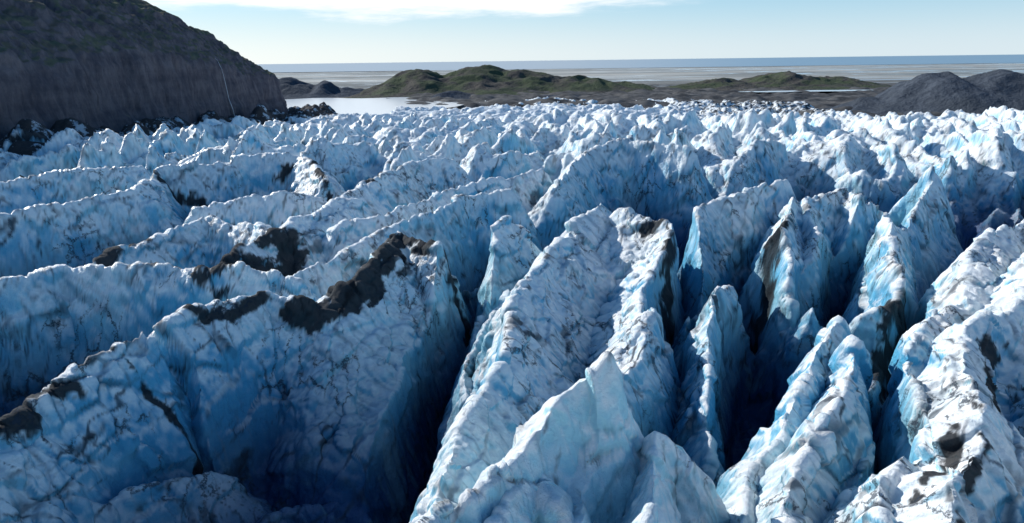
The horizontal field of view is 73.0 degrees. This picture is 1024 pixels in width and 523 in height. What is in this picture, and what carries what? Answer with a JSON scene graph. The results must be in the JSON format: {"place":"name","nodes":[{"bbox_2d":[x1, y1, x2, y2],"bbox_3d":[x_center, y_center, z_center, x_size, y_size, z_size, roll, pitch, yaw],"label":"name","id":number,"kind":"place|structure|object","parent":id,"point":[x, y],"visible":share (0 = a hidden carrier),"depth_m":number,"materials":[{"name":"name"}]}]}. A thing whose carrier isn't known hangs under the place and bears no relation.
{"place":"outdoors","nodes":[
{"label":"outdoors","id":0,"kind":"place"},
{"bbox_2d":[0,0,287,140],"bbox_3d":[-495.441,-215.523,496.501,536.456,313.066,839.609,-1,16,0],"label":"mountain","id":1,"kind":"structure","parent":0,"point":[117,66],"depth_m":470.77,"materials":[{"name":"grey stone"}]},
{"bbox_2d":[0,102,337,181],"bbox_3d":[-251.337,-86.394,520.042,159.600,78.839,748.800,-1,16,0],"label":"lateral moraine","id":2,"kind":"structure","parent":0,"point":[260,113],"depth_m":424.08,"materials":[{"name":"grey stone"}]},
{"bbox_2d":[279,77,364,98],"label":"moraine hill","id":3,"kind":"structure","parent":0,"point":[293,88],"depth_m":1601.71,"materials":[{"name":"grey stone"}]},
{"bbox_2d":[285,97,463,114],"bbox_3d":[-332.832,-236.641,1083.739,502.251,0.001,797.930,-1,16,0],"label":"lagoon","id":4,"kind":"structure","parent":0,"point":[378,106],"depth_m":1220.12,"materials":[{"name":"white liquid"}]},
{"bbox_2d":[386,91,579,98],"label":"moraine hill","id":5,"kind":"structure","parent":0,"point":[457,95],"depth_m":1375.87,"materials":[{"name":"grey stone"}]},
{"bbox_2d":[344,65,655,97],"bbox_3d":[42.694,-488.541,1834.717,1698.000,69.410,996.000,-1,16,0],"label":"grassy hill","id":6,"kind":"structure","parent":0,"point":[484,79],"depth_m":1610.41,"materials":[{"name":"green plant"}]},
{"bbox_2d":[0,96,1023,522],"bbox_3d":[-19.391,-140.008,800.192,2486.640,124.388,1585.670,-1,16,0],"label":"glacier","id":7,"kind":"object","parent":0,"point":[708,312],"visible":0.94,"depth_m":136.27,"materials":[{"name":"ice"}]},
{"bbox_2d":[144,0,1023,63],"label":"sky","id":8,"kind":"structure","parent":0,"point":[261,31],"materials":[{"name":"blue"}]},
{"bbox_2d":[257,54,1023,72],"bbox_3d":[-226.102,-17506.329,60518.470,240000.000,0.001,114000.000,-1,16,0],"label":"sea","id":9,"kind":"structure","parent":0,"point":[663,63],"depth_m":11385.39,"materials":[{"name":"blue liquid"}]},
{"bbox_2d":[274,63,1023,116],"bbox_3d":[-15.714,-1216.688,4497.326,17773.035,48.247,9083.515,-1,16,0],"label":"outwash plain","id":10,"kind":"structure","parent":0,"point":[661,79],"depth_m":2409.83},
{"bbox_2d":[667,71,890,90],"bbox_3d":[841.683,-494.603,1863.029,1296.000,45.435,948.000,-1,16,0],"label":"grassy hill","id":11,"kind":"structure","parent":0,"point":[788,80],"depth_m":1643.98,"materials":[{"name":"green plant"}]},
{"bbox_2d":[740,90,854,91],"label":"pond","id":12,"kind":"structure","parent":0,"point":[796,91],"depth_m":1402.83,"materials":[{"name":"white liquid"}]},
{"bbox_2d":[819,69,1023,114],"bbox_3d":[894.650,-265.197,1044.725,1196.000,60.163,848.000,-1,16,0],"label":"moraine hill","id":13,"kind":"structure","parent":0,"point":[976,94],"depth_m":861.62,"materials":[{"name":"grey stone"}]}
]}

